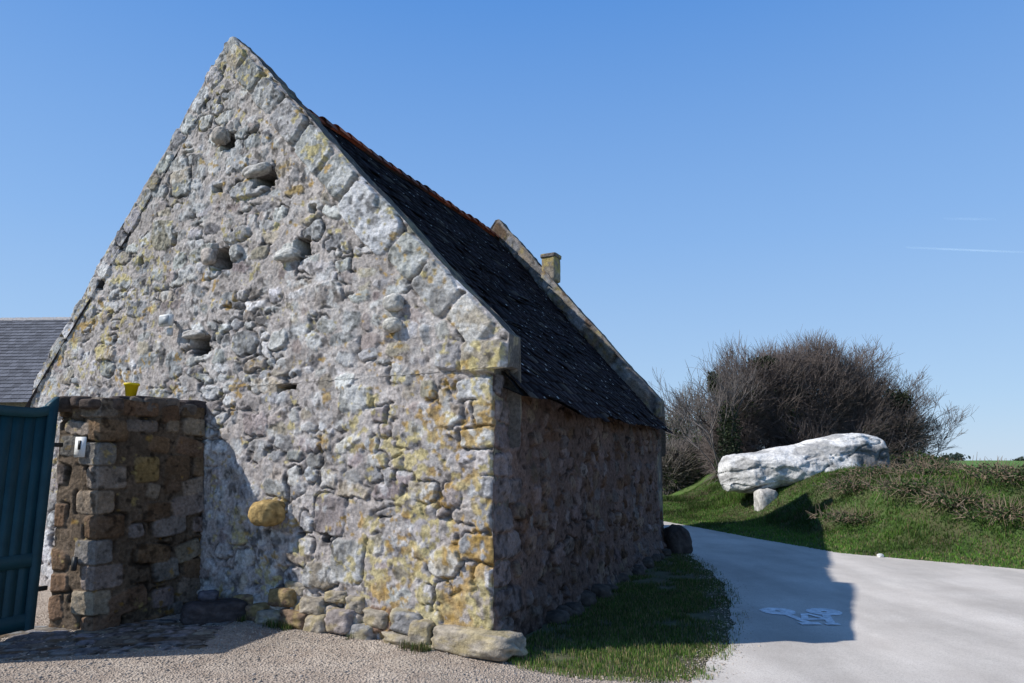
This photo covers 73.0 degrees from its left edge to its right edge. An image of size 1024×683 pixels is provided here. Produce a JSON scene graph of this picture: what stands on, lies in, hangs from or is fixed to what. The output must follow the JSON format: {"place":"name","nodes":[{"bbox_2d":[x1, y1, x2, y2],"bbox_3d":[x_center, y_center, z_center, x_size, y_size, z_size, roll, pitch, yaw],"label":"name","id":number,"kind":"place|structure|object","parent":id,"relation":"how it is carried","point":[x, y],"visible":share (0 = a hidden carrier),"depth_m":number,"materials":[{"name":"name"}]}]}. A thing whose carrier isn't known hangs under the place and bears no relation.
{"place":"outdoors","nodes":[
{"label":"outdoors","id":0,"kind":"place"},
{"bbox_2d":[0,317,70,406],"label":"background house","id":1,"kind":"structure","parent":0,"point":[26,344],"depth_m":17.45,"materials":[{"name":"tile"}]},
{"bbox_2d":[0,618,231,660],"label":"cobble paving","id":2,"kind":"structure","parent":0,"point":[166,635],"depth_m":6.22,"materials":[{"name":"grey stone"}]},
{"bbox_2d":[48,398,204,630],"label":"pillar wall","id":3,"kind":"structure","parent":2,"relation":"on","point":[129,506],"depth_m":6.98,"materials":[{"name":"brown stone"}]},
{"bbox_2d":[0,397,62,634],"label":"teal wooden gate","id":4,"kind":"structure","parent":3,"relation":"attached to","point":[28,444],"depth_m":6.44,"materials":[{"name":"paint"}]},
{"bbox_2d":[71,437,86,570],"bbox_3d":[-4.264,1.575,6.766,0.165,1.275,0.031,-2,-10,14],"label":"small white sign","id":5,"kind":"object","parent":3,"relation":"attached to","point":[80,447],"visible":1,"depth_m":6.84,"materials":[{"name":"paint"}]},
{"bbox_2d":[52,395,206,414],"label":"cap stones","id":6,"kind":"object","parent":3,"relation":"on","point":[68,403],"visible":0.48,"depth_m":7.09,"materials":[{"name":"grey stone"}]},
{"bbox_2d":[124,383,139,395],"bbox_3d":[-4.080,0.520,7.419,0.156,0.145,0.156,0,-10,0],"label":"yellow flower pot","id":7,"kind":"object","parent":6,"relation":"on","point":[131,389],"visible":0.79,"depth_m":7.37,"materials":[{"name":"paint"}]},
{"bbox_2d":[180,590,247,624],"bbox_3d":[-3.001,2.690,7.003,0.637,0.316,0.322,5,-11,-28],"label":"stone step","id":8,"kind":"object","parent":2,"relation":"on","point":[209,606],"visible":0.81,"depth_m":6.89,"materials":[{"name":"grey stone"}]},
{"bbox_2d":[0,554,766,682],"bbox_3d":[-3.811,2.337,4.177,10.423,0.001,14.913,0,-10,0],"label":"gravel path","id":9,"kind":"structure","parent":0,"point":[115,674],"depth_m":5.46,"materials":[{"name":"beige gravel"}]},
{"bbox_2d":[237,615,430,653],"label":"wall foot weeds","id":10,"kind":"object","parent":9,"relation":"on","point":[415,646],"depth_m":6.29,"materials":[{"name":"green plant"}]},
{"bbox_2d":[0,0,1023,459],"label":"sky","id":11,"kind":"structure","parent":0,"point":[699,173],"materials":[{"name":"blue"}]},
{"bbox_2d":[518,460,1023,678],"bbox_3d":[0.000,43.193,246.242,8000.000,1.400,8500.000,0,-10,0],"label":"grass","id":12,"kind":"structure","parent":0,"point":[666,576],"depth_m":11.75,"materials":[{"name":"plant"}]},
{"bbox_2d":[25,36,692,660],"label":"stone barn","id":13,"kind":"structure","parent":12,"relation":"on","point":[433,420],"depth_m":7.43,"materials":[{"name":"stone"}]},
{"bbox_2d":[507,552,746,682],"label":"grass verge","id":14,"kind":"object","parent":12,"relation":"on","point":[640,617],"depth_m":6.41,"materials":[{"name":"green plant"}]},
{"bbox_2d":[662,380,720,495],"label":"scrub bushes","id":15,"kind":"object","parent":12,"relation":"on","point":[680,462],"visible":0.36,"depth_m":26.27,"materials":[{"name":"brown plant"}]},
{"bbox_2d":[649,345,760,482],"bbox_3d":[6.016,2.285,22.236,4.479,4.856,5.036,0,-10,0],"label":"bush","id":16,"kind":"object","parent":12,"relation":"on","point":[714,384],"visible":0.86,"depth_m":22.11,"materials":[{"name":"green plant"}]},
{"bbox_2d":[718,433,890,510],"bbox_3d":[7.745,3.636,18.341,4.550,2.393,2.309,0,-10,0],"label":"dolmen","id":17,"kind":"object","parent":12,"relation":"on","point":[761,475],"visible":0.71,"depth_m":17.60,"materials":[{"name":"white stone"}]},
{"bbox_2d":[671,327,976,483],"bbox_3d":[10.699,2.528,24.255,9.800,6.305,4.683,0,-10,0],"label":"bare hedge thicket","id":18,"kind":"object","parent":12,"relation":"on","point":[791,407],"visible":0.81,"depth_m":23.35,"materials":[{"name":"brown plant"}]},
{"bbox_2d":[805,447,1023,527],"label":"bramble patch","id":19,"kind":"object","parent":12,"relation":"on","point":[921,465],"visible":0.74,"depth_m":13.08,"materials":[{"name":"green plant"}]},
{"bbox_2d":[917,452,1023,460],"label":"distant trees","id":20,"kind":"object","parent":12,"relation":"on","point":[956,456],"visible":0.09,"depth_m":394.65,"materials":[{"name":"green plant"}]},
{"bbox_2d":[664,521,1023,682],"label":"road","id":21,"kind":"structure","parent":0,"point":[899,620],"depth_m":7.12,"materials":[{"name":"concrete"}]},
{"bbox_2d":[759,607,841,624],"bbox_3d":[3.079,2.841,7.174,0.841,0.004,0.822,0,-10,0],"label":"bicycle road marking","id":22,"kind":"object","parent":21,"relation":"on","point":[827,617],"visible":1,"depth_m":7.28,"materials":[{"name":"paint"}]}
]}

